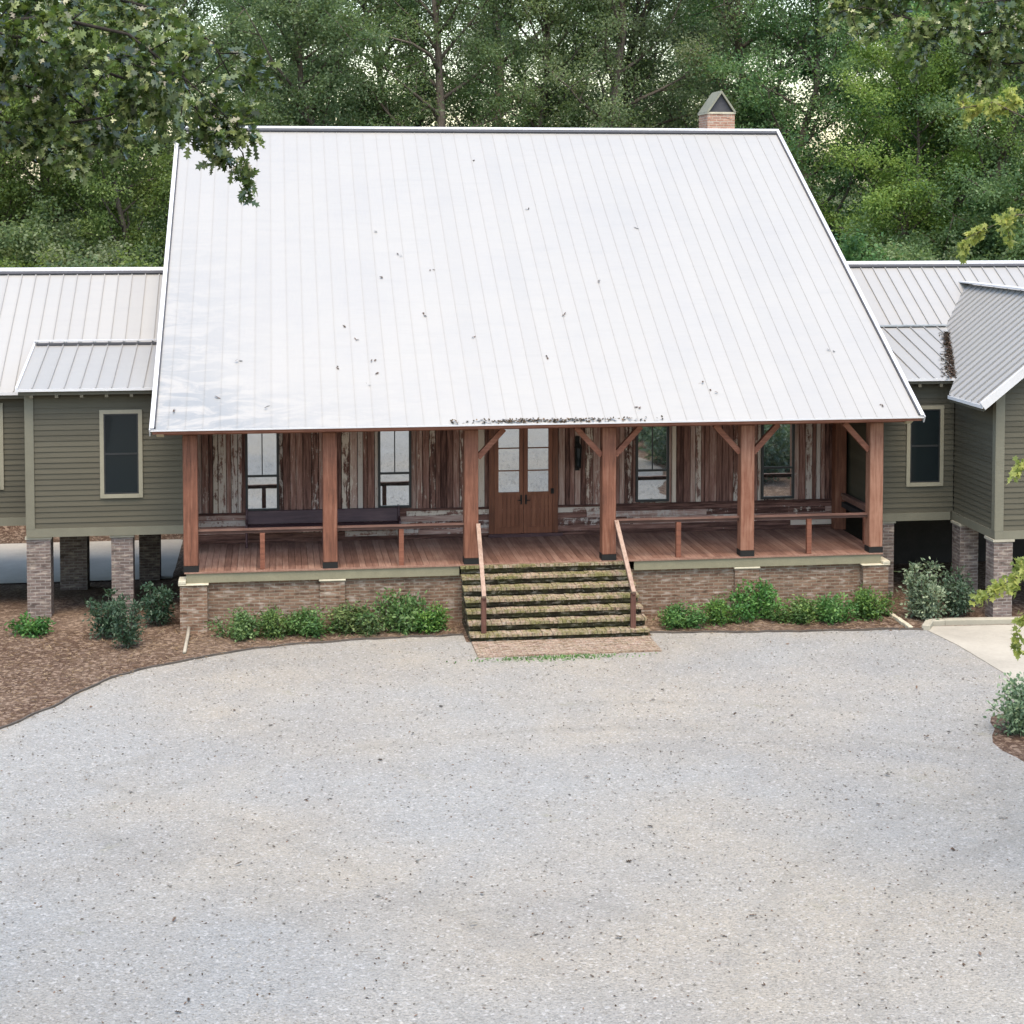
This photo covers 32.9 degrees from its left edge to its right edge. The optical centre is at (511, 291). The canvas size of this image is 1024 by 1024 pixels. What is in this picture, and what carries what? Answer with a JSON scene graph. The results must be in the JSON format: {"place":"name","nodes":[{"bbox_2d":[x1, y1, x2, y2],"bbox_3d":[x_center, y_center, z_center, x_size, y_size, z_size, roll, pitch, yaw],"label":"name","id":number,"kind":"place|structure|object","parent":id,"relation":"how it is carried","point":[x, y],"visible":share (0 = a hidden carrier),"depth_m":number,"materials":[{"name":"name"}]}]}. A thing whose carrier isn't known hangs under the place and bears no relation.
{"place":"outdoors","nodes":[
{"label":"outdoors","id":0,"kind":"place"},
{"bbox_2d":[0,539,182,582],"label":"driveway","id":1,"kind":"structure","parent":0,"point":[13,563],"depth_m":46.94,"materials":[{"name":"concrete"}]},
{"bbox_2d":[0,185,1023,761],"bbox_3d":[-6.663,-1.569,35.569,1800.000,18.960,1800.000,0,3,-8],"label":"ground","id":2,"kind":"structure","parent":0,"point":[70,609],"depth_m":35.78,"materials":[{"name":"brown soil"}]},
{"bbox_2d":[1,610,56,638],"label":"shrub","id":3,"kind":"object","parent":2,"relation":"on","point":[25,628],"visible":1,"depth_m":35.75,"materials":[{"name":"green plant"}]},
{"bbox_2d":[0,241,82,267],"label":"understory bush","id":4,"kind":"object","parent":2,"relation":"on","point":[31,264],"visible":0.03,"depth_m":55.21,"materials":[{"name":"green plant"}]},
{"bbox_2d":[0,183,95,267],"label":"understory bush","id":5,"kind":"object","parent":2,"relation":"on","point":[27,239],"visible":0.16,"depth_m":56.41,"materials":[{"name":"green plant"}]},
{"bbox_2d":[0,1,152,263],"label":"tree","id":6,"kind":"object","parent":2,"relation":"on","point":[12,194],"visible":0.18,"depth_m":59.24,"materials":[{"name":"green plant"}]},
{"bbox_2d":[25,207,142,267],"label":"understory bush","id":7,"kind":"object","parent":2,"relation":"on","point":[72,232],"visible":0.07,"depth_m":55.81,"materials":[{"name":"green plant"}]},
{"bbox_2d":[0,267,182,617],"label":"raised wing","id":8,"kind":"structure","parent":2,"relation":"on","point":[84,455],"depth_m":37.52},
{"bbox_2d":[0,403,3,489],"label":"window","id":9,"kind":"structure","parent":8,"relation":"in","point":[1,404],"depth_m":38.38,"materials":[{"name":"paint"}]},
{"bbox_2d":[99,409,142,497],"bbox_3d":[-8.420,3.503,37.309,0.900,1.910,0.039,0,3,-8],"label":"window","id":10,"kind":"structure","parent":8,"relation":"in","point":[121,452],"depth_m":37.31,"materials":[{"name":"glass"}]},
{"bbox_2d":[35,253,152,267],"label":"understory bush","id":11,"kind":"object","parent":2,"relation":"on","point":[81,263],"visible":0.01,"depth_m":53.72,"materials":[{"name":"green plant"}]},
{"bbox_2d":[0,20,189,265],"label":"tree","id":12,"kind":"object","parent":2,"relation":"on","point":[114,208],"visible":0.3,"depth_m":58.55,"materials":[{"name":"green plant"}]},
{"bbox_2d":[0,0,195,248],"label":"tree","id":13,"kind":"object","parent":2,"relation":"on","point":[68,210],"visible":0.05,"depth_m":62.41,"materials":[{"name":"green plant"}]},
{"bbox_2d":[82,588,129,639],"bbox_3d":[-8.280,6.654,35.521,1.057,1.044,0.922,1,3,19],"label":"dark shrub","id":14,"kind":"object","parent":2,"relation":"on","point":[104,621],"visible":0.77,"depth_m":35.42,"materials":[{"name":"green plant"}]},
{"bbox_2d":[0,0,233,260],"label":"tree","id":15,"kind":"object","parent":2,"relation":"on","point":[160,226],"depth_m":71.96,"materials":[{"name":"green plant"}]},
{"bbox_2d":[29,0,213,225],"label":"tree","id":16,"kind":"object","parent":2,"relation":"on","point":[142,132],"visible":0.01,"depth_m":84.37,"materials":[{"name":"green plant"}]},
{"bbox_2d":[87,233,164,266],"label":"understory bush","id":17,"kind":"object","parent":2,"relation":"on","point":[144,250],"visible":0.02,"depth_m":55.30,"materials":[{"name":"green plant"}]},
{"bbox_2d":[109,598,144,648],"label":"dark shrub","id":18,"kind":"object","parent":2,"relation":"on","point":[129,635],"visible":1,"depth_m":34.66,"materials":[{"name":"green plant"}]},
{"bbox_2d":[102,243,164,266],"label":"understory bush","id":19,"kind":"object","parent":2,"relation":"on","point":[127,257],"depth_m":54.67,"materials":[{"name":"green plant"}]},
{"bbox_2d":[0,0,283,207],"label":"oak tree","id":20,"kind":"object","parent":2,"relation":"on","point":[162,95],"visible":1,"depth_m":15.32,"materials":[{"name":"green plant"}]},
{"bbox_2d":[137,242,164,266],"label":"understory bush","id":21,"kind":"object","parent":2,"relation":"on","point":[162,256],"depth_m":59.74,"materials":[{"name":"green plant"}]},
{"bbox_2d":[137,581,179,627],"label":"dark shrub","id":22,"kind":"object","parent":2,"relation":"on","point":[155,612],"visible":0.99,"depth_m":36.55,"materials":[{"name":"green plant"}]},
{"bbox_2d":[70,0,289,261],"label":"tree","id":23,"kind":"object","parent":2,"relation":"on","point":[216,42],"visible":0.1,"depth_m":66.07,"materials":[{"name":"green plant"}]},
{"bbox_2d":[171,0,287,135],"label":"tree","id":24,"kind":"object","parent":2,"relation":"on","point":[255,31],"visible":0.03,"depth_m":86.11,"materials":[{"name":"green plant"}]},
{"bbox_2d":[204,605,266,641],"bbox_3d":[-5.621,6.812,35.624,1.197,0.713,1.013,2,3,29],"label":"foundation shrub","id":25,"kind":"object","parent":2,"relation":"on","point":[242,627],"visible":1,"depth_m":35.48,"materials":[{"name":"green plant"}]},
{"bbox_2d":[252,603,303,640],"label":"foundation shrub","id":26,"kind":"object","parent":2,"relation":"on","point":[272,627],"visible":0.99,"depth_m":35.53,"materials":[{"name":"green plant"}]},
{"bbox_2d":[154,0,439,131],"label":"tree","id":27,"kind":"object","parent":2,"relation":"on","point":[219,68],"visible":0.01,"depth_m":76.06,"materials":[{"name":"green plant"}]},
{"bbox_2d":[159,0,440,242],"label":"tree","id":28,"kind":"object","parent":2,"relation":"on","point":[290,14],"visible":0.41,"depth_m":63.50,"materials":[{"name":"green plant"}]},
{"bbox_2d":[280,604,350,639],"bbox_3d":[-4.095,6.826,35.877,1.412,0.650,1.226,1,3,17],"label":"foundation shrub","id":29,"kind":"object","parent":2,"relation":"on","point":[310,622],"visible":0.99,"depth_m":35.73,"materials":[{"name":"green plant"}]},
{"bbox_2d":[326,599,390,636],"bbox_3d":[-3.223,6.783,35.983,1.467,0.727,1.268,0,3,5],"label":"foundation shrub","id":30,"kind":"object","parent":2,"relation":"on","point":[347,614],"visible":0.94,"depth_m":35.88,"materials":[{"name":"green plant"}]},
{"bbox_2d":[244,0,519,129],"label":"tree","id":31,"kind":"object","parent":2,"relation":"on","point":[428,120],"visible":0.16,"depth_m":68.67,"materials":[{"name":"green plant"}]},
{"bbox_2d":[354,583,429,635],"bbox_3d":[-2.488,6.654,36.205,1.607,1.009,1.348,0,3,-1],"label":"foundation shrub","id":32,"kind":"object","parent":2,"relation":"on","point":[403,614],"visible":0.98,"depth_m":36.04,"materials":[{"name":"green plant"}]},
{"bbox_2d":[409,601,452,634],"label":"foundation shrub","id":33,"kind":"object","parent":2,"relation":"on","point":[433,620],"visible":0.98,"depth_m":36.02,"materials":[{"name":"green plant"}]},
{"bbox_2d":[302,0,562,127],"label":"tree","id":34,"kind":"object","parent":2,"relation":"on","point":[439,56],"visible":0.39,"depth_m":65.36,"materials":[{"name":"green plant"}]},
{"bbox_2d":[391,0,597,126],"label":"tree","id":35,"kind":"object","parent":2,"relation":"on","point":[507,31],"visible":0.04,"depth_m":84.36,"materials":[{"name":"green plant"}]},
{"bbox_2d":[0,612,999,730],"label":"pine needles","id":36,"kind":"object","parent":2,"relation":"on","point":[236,650],"visible":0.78,"depth_m":34.74,"materials":[{"name":"brown plant"}]},
{"bbox_2d":[183,626,189,653],"bbox_3d":[-6.592,7.062,35.091,0.082,0.182,1.556,0,3,-8],"label":"drain pipe","id":37,"kind":"object","parent":36,"relation":"on","point":[186,640],"visible":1,"depth_m":35.09,"materials":[{"name":"white plastic"}]},
{"bbox_2d":[378,0,622,126],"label":"tree","id":38,"kind":"object","parent":2,"relation":"on","point":[538,32],"visible":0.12,"depth_m":77.00,"materials":[{"name":"green plant"}]},
{"bbox_2d":[0,630,1023,1023],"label":"gravel court","id":39,"kind":"object","parent":2,"relation":"on","point":[422,784],"visible":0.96,"depth_m":24.29,"materials":[{"name":"grey gravel"}]},
{"bbox_2d":[0,660,183,728],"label":"bed edging","id":40,"kind":"object","parent":39,"relation":"on","point":[75,693],"visible":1,"depth_m":31.71,"materials":[{"name":"metal"}]},
{"bbox_2d":[183,633,462,661],"bbox_3d":[-3.787,7.136,34.957,5.776,0.070,0.534,-1,3,-21],"label":"bed edging","id":41,"kind":"object","parent":39,"relation":"on","point":[298,643],"visible":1,"depth_m":35.11,"materials":[{"name":"metal"}]},
{"bbox_2d":[0,632,1023,1023],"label":"loose stones","id":42,"kind":"object","parent":39,"relation":"on","point":[520,846],"visible":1,"depth_m":24.01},
{"bbox_2d":[0,631,1023,1022],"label":"fallen leaves","id":43,"kind":"object","parent":39,"relation":"on","point":[550,821],"visible":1,"depth_m":25.12,"materials":[{"name":"brown plant"}]},
{"bbox_2d":[89,629,981,1012],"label":"curled leaves","id":44,"kind":"object","parent":39,"relation":"on","point":[471,923],"visible":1,"depth_m":23.88,"materials":[{"name":"brown plant"}]},
{"bbox_2d":[446,652,656,662],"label":"weeds","id":45,"kind":"object","parent":39,"relation":"on","point":[562,656],"visible":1,"depth_m":33.95,"materials":[{"name":"green plant"}]},
{"bbox_2d":[460,520,661,657],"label":"brick steps","id":46,"kind":"structure","parent":39,"relation":"on","point":[591,610],"depth_m":35.93,"materials":[{"name":"brown brick"}]},
{"bbox_2d":[808,0,1023,101],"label":"oak tree","id":47,"kind":"object","parent":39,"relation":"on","point":[987,53],"visible":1,"depth_m":18.88,"materials":[{"name":"green plant"}]},
{"bbox_2d":[954,86,1023,660],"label":"maple tree","id":48,"kind":"object","parent":39,"relation":"on","point":[993,108],"visible":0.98,"depth_m":21.49,"materials":[{"name":"green plant"}]},
{"bbox_2d":[24,106,1023,254],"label":"distant woods","id":49,"kind":"object","parent":2,"relation":"on","point":[520,115],"depth_m":105.68,"materials":[{"name":"green plant"}]},
{"bbox_2d":[374,0,682,127],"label":"tree","id":50,"kind":"object","parent":2,"relation":"on","point":[537,9],"visible":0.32,"depth_m":67.37,"materials":[{"name":"green plant"}]},
{"bbox_2d":[149,90,925,633],"bbox_3d":[-0.736,0.940,47.248,16.459,12.950,22.302,0,3,-8],"label":"farmhouse","id":51,"kind":"object","parent":2,"relation":"on","point":[699,286],"visible":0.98,"depth_m":39.63,"materials":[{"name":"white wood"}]},
{"bbox_2d":[245,433,278,510],"bbox_3d":[-5.626,3.775,38.995,0.750,2.365,0.062,0,3,-8],"label":"window","id":52,"kind":"structure","parent":51,"relation":"in","point":[261,450],"depth_m":39.01,"materials":[{"name":"clear glass"}]},
{"bbox_2d":[245,505,400,547],"bbox_3d":[-4.242,5.291,38.966,3.465,0.790,0.564,0,3,-8],"label":"pew bench","id":53,"kind":"object","parent":51,"relation":"on","point":[314,517],"visible":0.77,"depth_m":39.08,"materials":[{"name":"brown wood"}]},
{"bbox_2d":[378,431,411,507],"bbox_3d":[-2.669,3.754,39.401,0.760,2.365,0.062,0,3,-8],"label":"window","id":54,"kind":"structure","parent":51,"relation":"in","point":[394,447],"depth_m":39.42,"materials":[{"name":"clear glass"}]},
{"bbox_2d":[494,429,522,533],"bbox_3d":[-0.070,4.144,39.750,0.670,2.900,0.120,0,3,-8],"label":"door","id":55,"kind":"structure","parent":51,"relation":"in","point":[508,449],"depth_m":39.79,"materials":[{"name":"brown wood"}]},
{"bbox_2d":[173,160,883,411],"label":"fallen leaves","id":56,"kind":"object","parent":51,"relation":"on","point":[474,336],"visible":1,"depth_m":37.89,"materials":[{"name":"brown plant"}]},
{"bbox_2d":[523,428,552,532],"bbox_3d":[0.604,4.139,39.842,0.670,2.900,0.120,0,3,-8],"label":"door","id":57,"kind":"structure","parent":51,"relation":"in","point":[537,443],"depth_m":39.88,"materials":[{"name":"brown wood"}]},
{"bbox_2d":[450,415,662,423],"bbox_3d":[0.960,2.705,36.437,4.553,0.140,0.281,0,3,-8],"label":"leaf pile","id":58,"kind":"object","parent":51,"relation":"on","point":[534,420],"visible":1,"depth_m":36.37,"materials":[{"name":"brown plant"}]},
{"bbox_2d":[574,436,581,470],"bbox_3d":[1.524,3.747,39.883,0.173,0.800,0.246,0,3,-8],"label":"wall lantern","id":59,"kind":"object","parent":51,"relation":"attached to","point":[578,450],"depth_m":39.82,"materials":[{"name":"black metal"}]},
{"bbox_2d":[635,426,668,501],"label":"window","id":60,"kind":"structure","parent":51,"relation":"in","point":[652,443],"depth_m":40.23,"materials":[{"name":"clear glass"}]},
{"bbox_2d":[761,424,794,498],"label":"window","id":61,"kind":"structure","parent":51,"relation":"in","point":[778,453],"depth_m":40.64,"materials":[{"name":"clear glass"}]},
{"bbox_2d":[504,0,744,130],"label":"tree","id":62,"kind":"object","parent":2,"relation":"on","point":[608,53],"visible":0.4,"depth_m":65.85,"materials":[{"name":"green plant"}]},
{"bbox_2d":[511,0,763,130],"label":"tree","id":63,"kind":"object","parent":2,"relation":"on","point":[642,25],"visible":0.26,"depth_m":69.27,"materials":[{"name":"green plant"}]},
{"bbox_2d":[652,599,712,629],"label":"foundation shrub","id":64,"kind":"object","parent":2,"relation":"on","point":[677,616],"visible":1,"depth_m":36.40,"materials":[{"name":"green plant"}]},
{"bbox_2d":[573,0,811,181],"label":"tree","id":65,"kind":"object","parent":2,"relation":"on","point":[620,89],"visible":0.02,"depth_m":87.27,"materials":[{"name":"green plant"}]},
{"bbox_2d":[620,0,824,187],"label":"tree","id":66,"kind":"object","parent":2,"relation":"on","point":[709,24],"visible":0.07,"depth_m":76.74,"materials":[{"name":"green plant"}]},
{"bbox_2d":[702,594,747,626],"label":"foundation shrub","id":67,"kind":"object","parent":2,"relation":"on","point":[718,609],"visible":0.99,"depth_m":36.74,"materials":[{"name":"green plant"}]},
{"bbox_2d":[619,0,890,202],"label":"tree","id":68,"kind":"object","parent":2,"relation":"on","point":[737,44],"visible":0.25,"depth_m":67.21,"materials":[{"name":"green plant"}]},
{"bbox_2d":[724,578,789,623],"bbox_3d":[5.203,6.611,37.254,1.495,0.984,1.285,-2,3,-29],"label":"foundation shrub","id":69,"kind":"object","parent":2,"relation":"on","point":[757,602],"visible":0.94,"depth_m":37.18,"materials":[{"name":"green plant"}]},
{"bbox_2d":[650,627,922,633],"bbox_3d":[5.758,7.080,36.047,5.805,0.070,0.164,0,3,-3],"label":"bed edging","id":70,"kind":"object","parent":2,"relation":"on","point":[761,631],"visible":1,"depth_m":36.00,"materials":[{"name":"metal"}]},
{"bbox_2d":[761,593,821,624],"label":"foundation shrub","id":71,"kind":"object","parent":2,"relation":"on","point":[798,613],"visible":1,"depth_m":36.84,"materials":[{"name":"green plant"}]},
{"bbox_2d":[664,0,957,255],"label":"tree","id":72,"kind":"object","parent":2,"relation":"on","point":[796,138],"visible":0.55,"depth_m":64.63,"materials":[{"name":"green plant"}]},
{"bbox_2d":[808,591,861,624],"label":"foundation shrub","id":73,"kind":"object","parent":2,"relation":"on","point":[831,611],"visible":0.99,"depth_m":36.89,"materials":[{"name":"green plant"}]},
{"bbox_2d":[845,583,899,621],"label":"foundation shrub","id":74,"kind":"object","parent":2,"relation":"on","point":[864,598],"visible":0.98,"depth_m":37.17,"materials":[{"name":"green plant"}]},
{"bbox_2d":[834,229,918,260],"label":"understory bush","id":75,"kind":"object","parent":2,"relation":"on","point":[853,247],"visible":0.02,"depth_m":54.21,"materials":[{"name":"green plant"}]},
{"bbox_2d":[837,207,940,260],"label":"understory bush","id":76,"kind":"object","parent":2,"relation":"on","point":[914,255],"visible":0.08,"depth_m":58.79,"materials":[{"name":"green plant"}]},
{"bbox_2d":[885,610,912,627],"bbox_3d":[8.249,7.016,37.077,0.104,0.097,1.590,0,3,-8],"label":"stone border","id":77,"kind":"object","parent":2,"relation":"on","point":[901,620],"visible":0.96,"depth_m":36.79,"materials":[{"name":"stone"}]},
{"bbox_2d":[779,0,1023,255],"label":"tree","id":78,"kind":"object","parent":2,"relation":"on","point":[868,71],"visible":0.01,"depth_m":87.25,"materials":[{"name":"green plant"}]},
{"bbox_2d":[808,5,1023,259],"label":"tree","id":79,"kind":"object","parent":2,"relation":"on","point":[889,196],"visible":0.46,"depth_m":61.38,"materials":[{"name":"green plant"}]},
{"bbox_2d":[811,0,1023,247],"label":"tree","id":80,"kind":"object","parent":2,"relation":"on","point":[857,194],"visible":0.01,"depth_m":81.12,"materials":[{"name":"green plant"}]},
{"bbox_2d":[822,0,1023,260],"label":"tree","id":81,"kind":"object","parent":2,"relation":"on","point":[949,7],"visible":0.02,"depth_m":65.69,"materials":[{"name":"green plant"}]},
{"bbox_2d":[894,556,955,621],"bbox_3d":[8.905,6.406,37.141,1.064,1.394,1.338,-2,3,-28],"label":"silver shrub","id":82,"kind":"object","parent":2,"relation":"on","point":[921,593],"visible":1,"depth_m":37.11,"materials":[{"name":"green plant"}]},
{"bbox_2d":[841,260,1023,616],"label":"raised wing","id":83,"kind":"structure","parent":2,"relation":"on","point":[950,494],"depth_m":39.15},
{"bbox_2d":[906,405,943,486],"bbox_3d":[9.327,3.492,39.093,0.870,1.830,0.039,0,3,-8],"label":"window","id":84,"kind":"structure","parent":83,"relation":"in","point":[924,440],"depth_m":39.10,"materials":[{"name":"glass"}]},
{"bbox_2d":[939,330,956,378],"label":"leaf pile","id":85,"kind":"object","parent":83,"relation":"on","point":[947,343],"visible":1,"depth_m":40.17,"materials":[{"name":"brown plant"}]},
{"bbox_2d":[866,0,1023,260],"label":"tree","id":86,"kind":"object","parent":2,"relation":"on","point":[994,175],"visible":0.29,"depth_m":60.64,"materials":[{"name":"green plant"}]},
{"bbox_2d":[919,231,979,260],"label":"understory bush","id":87,"kind":"object","parent":2,"relation":"on","point":[952,257],"visible":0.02,"depth_m":57.40,"materials":[{"name":"green plant"}]},
{"bbox_2d":[937,563,978,617],"bbox_3d":[9.585,6.481,37.445,0.984,1.174,1.186,0,3,-8],"label":"dark shrub","id":88,"kind":"object","parent":2,"relation":"on","point":[961,603],"visible":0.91,"depth_m":37.29,"materials":[{"name":"green plant"}]},
{"bbox_2d":[922,617,1018,630],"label":"apron curb","id":89,"kind":"structure","parent":2,"relation":"on","point":[928,624],"depth_m":36.66,"materials":[{"name":"concrete"}]},
{"bbox_2d":[928,173,1023,260],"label":"understory bush","id":90,"kind":"object","parent":2,"relation":"on","point":[1002,205],"visible":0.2,"depth_m":59.83,"materials":[{"name":"green plant"}]},
{"bbox_2d":[928,625,1023,688],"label":"concrete apron","id":91,"kind":"object","parent":2,"relation":"on","point":[990,644],"visible":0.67,"depth_m":35.13,"materials":[{"name":"beige concrete"}]},
{"bbox_2d":[947,96,1023,221],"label":"tree","id":92,"kind":"object","parent":2,"relation":"on","point":[1021,167],"visible":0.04,"depth_m":67.49,"materials":[{"name":"green plant"}]},
{"bbox_2d":[974,224,1023,260],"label":"understory bush","id":93,"kind":"object","parent":2,"relation":"on","point":[1000,243],"visible":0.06,"depth_m":59.76,"materials":[{"name":"green plant"}]},
{"bbox_2d":[983,671,1023,736],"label":"silver shrub","id":94,"kind":"object","parent":2,"relation":"on","point":[1014,715],"visible":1,"depth_m":29.16,"materials":[{"name":"green plant"}]},
{"bbox_2d":[1,0,1023,185],"label":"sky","id":95,"kind":"structure","parent":0,"point":[790,85],"materials":[{"name":"white"}]}
]}

